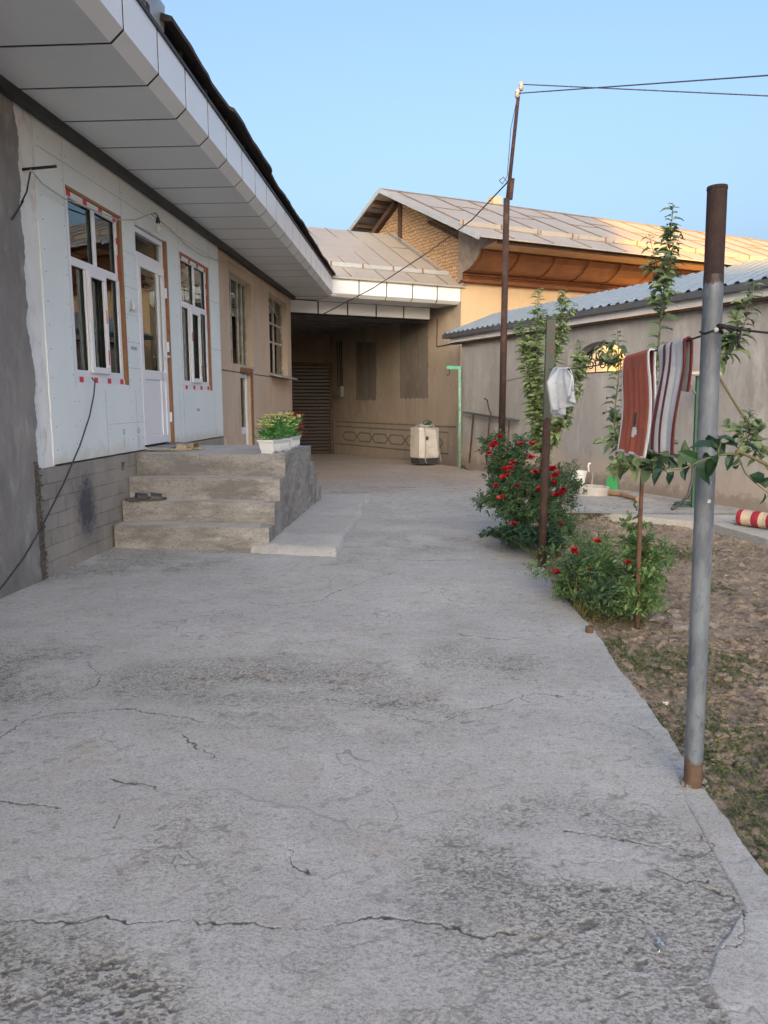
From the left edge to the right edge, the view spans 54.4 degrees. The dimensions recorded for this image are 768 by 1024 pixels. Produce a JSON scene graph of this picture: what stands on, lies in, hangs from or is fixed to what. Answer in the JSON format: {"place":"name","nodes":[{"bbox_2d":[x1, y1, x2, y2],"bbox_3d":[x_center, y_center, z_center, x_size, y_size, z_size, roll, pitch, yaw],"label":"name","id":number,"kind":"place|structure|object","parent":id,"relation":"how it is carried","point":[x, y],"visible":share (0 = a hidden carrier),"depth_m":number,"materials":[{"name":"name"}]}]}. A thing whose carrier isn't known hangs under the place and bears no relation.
{"place":"outdoors","nodes":[
{"label":"outdoors","id":0,"kind":"place"},
{"bbox_2d":[0,511,767,1023],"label":"courtyard paving","id":1,"kind":"structure","parent":0,"point":[398,767],"depth_m":2.59,"materials":[{"name":"concrete"}]},
{"bbox_2d":[251,493,370,556],"bbox_3d":[-0.815,0.066,8.743,1.075,0.088,4.044,1,9,4],"label":"concrete apron","id":2,"kind":"object","parent":1,"relation":"on","point":[325,525],"visible":0.73,"depth_m":7.78,"materials":[{"name":"grey concrete"}]},
{"bbox_2d":[537,320,555,567],"bbox_3d":[1.351,-0.536,6.217,0.090,2.076,0.094,0,9,0],"label":"rusty post","id":3,"kind":"object","parent":1,"relation":"on","point":[549,360],"visible":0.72,"depth_m":6.19,"materials":[{"name":"metal"}]},
{"bbox_2d":[585,625,593,633],"bbox_3d":[1.250,0.725,4.544,0.048,0.058,0.047,0,9,0],"label":"pipe stub","id":4,"kind":"object","parent":1,"relation":"on","point":[589,629],"visible":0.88,"depth_m":4.53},
{"bbox_2d":[655,937,668,952],"bbox_3d":[0.714,1.116,1.923,0.038,0.020,0.054,4,10,27],"label":"foil scrap","id":5,"kind":"object","parent":1,"relation":"on","point":[659,944],"visible":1,"depth_m":1.93,"materials":[{"name":"silver metal"}]},
{"bbox_2d":[679,183,727,789],"bbox_3d":[1.135,-0.025,2.617,0.117,2.135,0.123,0,9,0],"label":"steel pipe post","id":6,"kind":"object","parent":1,"relation":"on","point":[712,311],"visible":0.95,"depth_m":2.59,"materials":[{"name":"metal"}]},
{"bbox_2d":[550,330,723,369],"bbox_3d":[1.216,-0.872,4.304,0.079,0.058,3.639,0,9,3],"label":"clothes line","id":7,"kind":"object","parent":6,"relation":"attached to","point":[700,332],"visible":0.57,"depth_m":3.21,"materials":[{"name":"black metal"}]},
{"bbox_2d":[547,367,576,414],"bbox_3d":[1.307,-0.900,5.546,0.203,0.369,0.658,0,9,0],"label":"cloth","id":8,"kind":"object","parent":7,"relation":"hanging from","point":[560,385],"visible":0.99,"depth_m":5.43,"materials":[{"name":"white fabric"}]},
{"bbox_2d":[617,348,655,458],"bbox_3d":[1.173,-0.500,3.481,0.065,0.488,0.438,1,9,4],"label":"towel","id":9,"kind":"object","parent":7,"relation":"hanging from","point":[638,380],"visible":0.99,"depth_m":3.40,"materials":[{"name":"fabric"}]},
{"bbox_2d":[649,336,693,454],"bbox_3d":[1.137,-0.458,2.991,0.064,0.452,0.377,1,9,4],"label":"towel","id":10,"kind":"object","parent":7,"relation":"hanging from","point":[675,365],"visible":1,"depth_m":2.93,"materials":[{"name":"fabric"}]},
{"bbox_2d":[716,323,767,347],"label":"twisted wire","id":11,"kind":"object","parent":6,"relation":"attached to","point":[729,328],"visible":1,"depth_m":2.39,"materials":[{"name":"black metal"}]},
{"bbox_2d":[161,0,767,240],"label":"sky","id":12,"kind":"structure","parent":0,"point":[344,101],"materials":[{"name":"blue"}]},
{"bbox_2d":[311,453,752,513],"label":"pavement","id":13,"kind":"structure","parent":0,"point":[388,484],"depth_m":11.96,"materials":[{"name":"concrete"}]},
{"bbox_2d":[0,0,335,598],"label":"plastered house","id":14,"kind":"structure","parent":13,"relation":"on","point":[120,109],"depth_m":6.64,"materials":[{"name":"grey paint"}]},
{"bbox_2d":[11,172,30,219],"bbox_3d":[-2.657,-2.303,5.441,0.050,0.382,0.198,4,9,25],"label":"hanging wire","id":15,"kind":"object","parent":14,"relation":"hanging from","point":[19,207],"visible":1,"depth_m":5.47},
{"bbox_2d":[22,165,56,170],"bbox_3d":[-2.583,-2.571,5.580,0.266,0.052,0.022,-1,9,-5],"label":"steel rod","id":16,"kind":"object","parent":14,"relation":"attached to","point":[39,167],"visible":1,"depth_m":5.57,"materials":[{"name":"brown metal"}]},
{"bbox_2d":[30,169,156,219],"bbox_3d":[-2.529,-2.808,6.692,0.072,0.338,2.549,1,9,4],"label":"lamp cord","id":17,"kind":"object","parent":16,"relation":"hanging from","point":[83,205],"visible":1,"depth_m":6.34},
{"bbox_2d":[0,377,95,589],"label":"black cable","id":18,"kind":"object","parent":14,"relation":"hanging from","point":[16,567],"visible":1,"depth_m":5.99,"materials":[{"name":"black rubber"}]},
{"bbox_2d":[65,184,128,384],"bbox_3d":[-2.648,-2.000,6.861,0.115,1.620,1.110,1,9,4],"label":"window","id":19,"kind":"structure","parent":14,"relation":"in","point":[94,238],"depth_m":6.88,"materials":[{"name":"white plastic"}]},
{"bbox_2d":[132,299,136,310],"bbox_3d":[-2.528,-2.100,7.578,0.018,0.100,0.090,1,9,4],"label":"light switch","id":20,"kind":"object","parent":14,"relation":"attached to","point":[134,304],"visible":1,"depth_m":7.55,"materials":[{"name":"white plastic"}]},
{"bbox_2d":[134,222,174,444],"bbox_3d":[-2.540,-1.894,8.243,0.156,2.300,0.900,1,9,4],"label":"door","id":21,"kind":"structure","parent":14,"relation":"in","point":[151,249],"depth_m":8.28,"materials":[{"name":"white plastic"}]},
{"bbox_2d":[179,251,211,390],"bbox_3d":[-2.464,-2.411,9.670,0.116,1.640,1.160,1,9,4],"label":"window","id":22,"kind":"structure","parent":14,"relation":"in","point":[194,279],"depth_m":9.73,"materials":[{"name":"white plastic"}]},
{"bbox_2d":[151,214,277,317],"bbox_3d":[-2.267,-3.494,11.080,0.065,0.484,6.634,0,9,3],"label":"facade cord","id":23,"kind":"object","parent":14,"relation":"attached to","point":[214,259],"visible":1,"depth_m":10.08,"materials":[{"name":"black rubber"}]},
{"bbox_2d":[155,213,161,232],"bbox_3d":[-2.408,-3.070,7.911,0.068,0.205,0.140,1,9,4],"label":"light bulb","id":24,"kind":"object","parent":23,"relation":"hanging from","point":[158,228],"visible":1,"depth_m":7.93,"materials":[{"name":"white glass"}]},
{"bbox_2d":[229,275,247,366],"bbox_3d":[-2.412,-3.061,12.047,0.041,1.380,1.430,1,9,4],"label":"window","id":25,"kind":"structure","parent":14,"relation":"in","point":[237,290],"depth_m":12.24,"materials":[{"name":"clear glass"}]},
{"bbox_2d":[240,367,254,444],"bbox_3d":[-2.317,-1.526,12.469,0.130,1.720,0.760,1,9,4],"label":"door","id":26,"kind":"structure","parent":14,"relation":"in","point":[243,377],"depth_m":12.59,"materials":[{"name":"white plastic"}]},
{"bbox_2d":[269,296,297,379],"bbox_3d":[-2.072,-3.467,14.943,0.340,1.575,1.850,1,9,4],"label":"window","id":27,"kind":"structure","parent":14,"relation":"in","point":[275,324],"depth_m":15.22,"materials":[{"name":"clear glass"}]},
{"bbox_2d":[114,445,320,550],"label":"entrance stairs","id":28,"kind":"structure","parent":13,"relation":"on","point":[233,497],"depth_m":7.39,"materials":[{"name":"concrete"}]},
{"bbox_2d":[125,493,147,500],"bbox_3d":[-2.413,-0.155,7.330,0.260,0.076,0.110,-5,10,-31],"label":"sandal","id":29,"kind":"object","parent":28,"relation":"on","point":[138,496],"visible":0.91,"depth_m":7.29,"materials":[{"name":"grey plastic"}]},
{"bbox_2d":[140,492,166,500],"bbox_3d":[-2.272,-0.157,7.341,0.260,0.076,0.110,-2,9,-16],"label":"sandal","id":30,"kind":"object","parent":28,"relation":"on","point":[156,496],"visible":1,"depth_m":7.30,"materials":[{"name":"grey plastic"}]},
{"bbox_2d":[170,443,190,450],"bbox_3d":[-2.220,-0.706,8.076,0.260,0.076,0.110,-2,9,-11],"label":"sandal","id":31,"kind":"object","parent":28,"relation":"on","point":[181,447],"visible":1,"depth_m":8.04},
{"bbox_2d":[187,442,203,449],"bbox_3d":[-2.088,-0.733,8.255,0.260,0.076,0.110,6,10,33],"label":"sandal","id":32,"kind":"object","parent":28,"relation":"on","point":[196,446],"visible":0.88,"depth_m":8.22},
{"bbox_2d":[250,414,297,453],"bbox_3d":[-1.132,-0.829,7.829,0.454,0.408,0.651,2,9,16],"label":"flower planter","id":33,"kind":"object","parent":28,"relation":"on","point":[273,428],"visible":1,"depth_m":7.73,"materials":[{"name":"white plastic"}]},
{"bbox_2d":[277,410,307,449],"bbox_3d":[-1.089,-0.931,8.429,0.463,0.431,0.641,3,9,19],"label":"flower planter","id":34,"kind":"object","parent":28,"relation":"on","point":[294,442],"visible":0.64,"depth_m":8.38,"materials":[{"name":"white plastic"}]},
{"bbox_2d":[410,420,441,463],"bbox_3d":[0.986,-1.647,17.527,0.600,1.008,0.616,-6,10,-35],"label":"washing machine","id":35,"kind":"object","parent":13,"relation":"on","point":[424,445],"visible":1,"depth_m":17.36,"materials":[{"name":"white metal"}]},
{"bbox_2d":[446,366,461,468],"bbox_3d":[1.517,-2.033,16.231,0.357,2.249,0.069,0,9,0],"label":"hook post","id":36,"kind":"object","parent":13,"relation":"on","point":[458,368],"visible":0.88,"depth_m":16.18,"materials":[{"name":"metal"}]},
{"bbox_2d":[463,398,518,462],"bbox_3d":[2.068,-1.639,15.209,0.212,1.357,2.133,-4,9,-23],"label":"rack frame","id":37,"kind":"object","parent":13,"relation":"on","point":[496,417],"visible":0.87,"depth_m":15.18,"materials":[{"name":"metal"}]},
{"bbox_2d":[498,81,523,474],"bbox_3d":[1.670,-2.783,9.909,0.228,5.466,0.095,0,9,0],"label":"service pole","id":38,"kind":"object","parent":13,"relation":"on","point":[504,307],"visible":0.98,"depth_m":9.83,"materials":[{"name":"metal"}]},
{"bbox_2d":[322,181,507,314],"bbox_3d":[0.290,-4.379,13.331,0.413,0.922,7.702,-4,9,-23],"label":"service cable","id":39,"kind":"object","parent":38,"relation":"attached to","point":[427,252],"visible":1,"depth_m":12.60,"materials":[{"name":"black rubber"}]},
{"bbox_2d":[499,104,515,183],"bbox_3d":[1.598,-4.771,9.611,0.218,1.052,0.010,0,9,0],"label":"drop wire","id":40,"kind":"object","parent":38,"relation":"attached to","point":[509,150],"visible":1,"depth_m":9.63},
{"bbox_2d":[519,75,767,93],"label":"power wire","id":41,"kind":"object","parent":38,"relation":"attached to","point":[650,83],"visible":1,"depth_m":7.77,"materials":[{"name":"black metal"}]},
{"bbox_2d":[524,84,767,96],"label":"power wire","id":42,"kind":"object","parent":38,"relation":"attached to","point":[650,90],"visible":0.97,"depth_m":8.71,"materials":[{"name":"black metal"}]},
{"bbox_2d":[587,463,592,484],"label":"tap pillar","id":43,"kind":"structure","parent":13,"relation":"on","point":[589,471],"depth_m":12.46,"materials":[{"name":"metal"}]},
{"bbox_2d":[573,484,609,495],"bbox_3d":[3.108,-0.311,11.206,0.530,0.150,0.530,0,9,0],"label":"cement ring","id":44,"kind":"object","parent":13,"relation":"on","point":[597,490],"visible":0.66,"depth_m":10.99,"materials":[{"name":"concrete"}]},
{"bbox_2d":[571,470,586,483],"bbox_3d":[3.197,-0.547,12.276,0.276,0.260,0.274,0,9,0],"label":"bucket","id":45,"kind":"object","parent":44,"relation":"on","point":[583,473],"visible":0.4,"depth_m":12.17,"materials":[{"name":"white plastic"}]},
{"bbox_2d":[606,473,617,489],"bbox_3d":[3.612,-0.470,11.778,0.194,0.401,0.120,0,9,0],"label":"dustpan","id":46,"kind":"object","parent":13,"relation":"on","point":[611,484],"visible":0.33,"depth_m":11.81,"materials":[{"name":"green plastic"}]},
{"bbox_2d":[608,491,638,500],"bbox_3d":[3.466,-0.237,10.761,0.138,0.071,0.699,-3,9,-19],"label":"wooden pole","id":47,"kind":"object","parent":13,"relation":"on","point":[620,494],"visible":0.94,"depth_m":10.79,"materials":[{"name":"brown wood"}]},
{"bbox_2d":[673,501,691,505],"bbox_3d":[3.978,-0.108,9.924,0.276,0.047,0.177,0,9,0],"label":"hose coil","id":48,"kind":"object","parent":13,"relation":"on","point":[686,503],"visible":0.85,"depth_m":9.92,"materials":[{"name":"green rubber"}]},
{"bbox_2d":[690,372,721,507],"bbox_3d":[4.093,-0.934,9.780,0.527,1.768,0.300,0,9,0],"label":"green stand","id":49,"kind":"object","parent":13,"relation":"on","point":[696,392],"visible":0.33,"depth_m":9.69,"materials":[{"name":"paint"}]},
{"bbox_2d":[671,465,693,509],"bbox_3d":[3.860,-0.395,9.663,0.448,0.713,0.072,-6,11,-36],"label":"hose","id":50,"kind":"object","parent":49,"relation":"hanging from","point":[683,500],"visible":0.86,"depth_m":9.74,"materials":[{"name":"grey plastic"}]},
{"bbox_2d":[531,517,767,873],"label":"garden soil","id":51,"kind":"structure","parent":0,"point":[738,611],"depth_m":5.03,"materials":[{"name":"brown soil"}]},
{"bbox_2d":[477,522,566,564],"bbox_3d":[1.225,0.261,6.694,0.543,0.406,0.832,-8,11,-42],"label":"rose bush","id":52,"kind":"object","parent":51,"relation":"on","point":[509,533],"visible":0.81,"depth_m":6.65,"materials":[{"name":"green plant"}]},
{"bbox_2d":[469,429,575,553],"bbox_3d":[1.334,-0.234,7.459,0.949,1.178,1.352,-5,10,-29],"label":"rose bush","id":53,"kind":"object","parent":51,"relation":"on","point":[507,492],"visible":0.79,"depth_m":7.39,"materials":[{"name":"green plant"}]},
{"bbox_2d":[512,288,590,525],"bbox_3d":[1.841,-1.092,8.227,0.848,2.679,0.549,5,10,30],"label":"apple tree","id":54,"kind":"object","parent":51,"relation":"on","point":[534,394],"visible":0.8,"depth_m":8.11,"materials":[{"name":"green plant"}]},
{"bbox_2d":[526,459,588,556],"bbox_3d":[1.702,-0.072,7.334,0.597,0.935,1.572,2,9,14],"label":"rose bush","id":55,"kind":"object","parent":51,"relation":"on","point":[558,521],"visible":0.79,"depth_m":7.07,"materials":[{"name":"green plant"}]},
{"bbox_2d":[566,508,611,521],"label":"weed","id":56,"kind":"object","parent":51,"relation":"on","point":[589,515],"visible":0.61,"depth_m":9.24,"materials":[{"name":"green plant"}]},
{"bbox_2d":[523,524,668,620],"bbox_3d":[1.663,0.415,5.628,1.018,0.518,1.627,5,10,31],"label":"rose bush","id":57,"kind":"object","parent":51,"relation":"on","point":[607,569],"visible":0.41,"depth_m":5.35,"materials":[{"name":"green plant"}]},
{"bbox_2d":[553,542,641,618],"bbox_3d":[1.387,0.477,4.962,0.465,0.553,0.567,-2,9,-14],"label":"rose bush","id":58,"kind":"object","parent":51,"relation":"on","point":[605,591],"visible":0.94,"depth_m":4.97,"materials":[{"name":"green plant"}]},
{"bbox_2d":[584,607,647,625],"bbox_3d":[1.541,0.683,5.077,0.431,0.129,0.360,0,9,0],"label":"weed","id":59,"kind":"object","parent":51,"relation":"on","point":[615,613],"visible":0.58,"depth_m":5.00,"materials":[{"name":"green plant"}]},
{"bbox_2d":[603,632,658,663],"bbox_3d":[1.371,0.784,4.417,0.432,0.131,0.432,-4,10,-27],"label":"weed","id":60,"kind":"object","parent":51,"relation":"on","point":[617,640],"visible":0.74,"depth_m":4.41,"materials":[{"name":"green plant"}]},
{"bbox_2d":[592,500,677,622],"bbox_3d":[1.653,0.350,4.947,0.607,0.807,0.591,0,9,0],"label":"leafy plant","id":61,"kind":"object","parent":51,"relation":"on","point":[653,561],"visible":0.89,"depth_m":4.88,"materials":[{"name":"green plant"}]},
{"bbox_2d":[592,203,695,628],"bbox_3d":[1.704,-0.528,4.563,0.557,2.652,0.817,-7,11,-40],"label":"apple tree","id":62,"kind":"object","parent":51,"relation":"on","point":[620,465],"visible":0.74,"depth_m":4.61,"materials":[{"name":"green plant"}]},
{"bbox_2d":[546,521,767,875],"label":"ground cover","id":63,"kind":"object","parent":51,"relation":"on","point":[712,728],"visible":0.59,"depth_m":3.32,"materials":[{"name":"green plant"}]},
{"bbox_2d":[649,615,665,622],"bbox_3d":[1.855,0.726,5.072,0.118,0.063,0.088,0,9,0],"label":"stone","id":64,"kind":"object","parent":51,"relation":"on","point":[657,618],"visible":1,"depth_m":5.05,"materials":[{"name":"stone"}]},
{"bbox_2d":[627,547,691,564],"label":"weed","id":65,"kind":"object","parent":51,"relation":"on","point":[685,556],"visible":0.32,"depth_m":6.97,"materials":[{"name":"green plant"}]},
{"bbox_2d":[668,612,681,618],"bbox_3d":[2.004,0.717,5.135,0.096,0.055,0.079,-7,11,-38],"label":"stone","id":66,"kind":"object","parent":51,"relation":"on","point":[676,615],"visible":0.73,"depth_m":5.11,"materials":[{"name":"stone"}]},
{"bbox_2d":[671,622,688,630],"bbox_3d":[1.930,0.757,4.868,0.134,0.071,0.101,0,9,0],"label":"stone","id":67,"kind":"object","parent":51,"relation":"on","point":[676,626],"visible":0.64,"depth_m":4.84,"materials":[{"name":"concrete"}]},
{"bbox_2d":[652,541,720,557],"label":"weed","id":68,"kind":"object","parent":51,"relation":"on","point":[687,545],"visible":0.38,"depth_m":7.34,"materials":[{"name":"green plant"}]},
{"bbox_2d":[652,429,767,503],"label":"apple tree","id":69,"kind":"object","parent":51,"relation":"on","point":[706,468],"visible":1,"depth_m":2.32,"materials":[{"name":"green plant"}]},
{"bbox_2d":[704,734,725,768],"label":"weed","id":70,"kind":"object","parent":51,"relation":"on","point":[714,762],"visible":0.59,"depth_m":3.08,"materials":[{"name":"green plant"}]},
{"bbox_2d":[711,583,738,594],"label":"weed","id":71,"kind":"object","parent":51,"relation":"on","point":[713,589],"visible":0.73,"depth_m":5.84,"materials":[{"name":"green plant"}]},
{"bbox_2d":[720,282,767,469],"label":"apple tree","id":72,"kind":"object","parent":51,"relation":"on","point":[728,342],"visible":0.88,"depth_m":3.92,"materials":[{"name":"green plant"}]},
{"bbox_2d":[756,684,767,690],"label":"stone","id":73,"kind":"object","parent":51,"relation":"on","point":[763,686],"visible":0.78,"depth_m":3.84,"materials":[{"name":"stone"}]},
{"bbox_2d":[538,506,767,547],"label":"garden path","id":74,"kind":"structure","parent":0,"point":[724,525],"depth_m":8.82,"materials":[{"name":"concrete"}]},
{"bbox_2d":[735,509,767,527],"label":"rolled rug","id":75,"kind":"object","parent":74,"relation":"on","point":[757,519],"visible":1,"depth_m":8.27,"materials":[{"name":"fabric"}]},
{"label":"ground","id":76,"kind":"structure","parent":0,"visible":0},
{"bbox_2d":[281,227,467,453],"bbox_3d":[-2.697,-4.028,18.561,7.489,6.061,9.559,-4,9,-26],"label":"carport","id":77,"kind":"object","parent":76,"relation":"on","point":[351,257],"visible":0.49,"depth_m":17.80,"materials":[{"name":"beige metal"}]},
{"bbox_2d":[332,341,343,396],"bbox_3d":[-1.380,-4.232,22.108,0.120,1.624,0.529,-6,10,-33],"label":"electricity meter","id":78,"kind":"object","parent":77,"relation":"attached to","point":[338,391],"visible":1,"depth_m":22.03,"materials":[{"name":"grey metal"}]},
{"bbox_2d":[330,188,767,466],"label":"adobe house","id":79,"kind":"structure","parent":76,"relation":"on","point":[398,383],"depth_m":18.62,"materials":[{"name":"paint"}]},
{"bbox_2d":[442,258,767,512],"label":"garden wall","id":80,"kind":"structure","parent":76,"relation":"on","point":[745,381],"depth_m":11.73,"materials":[{"name":"beige paint"}]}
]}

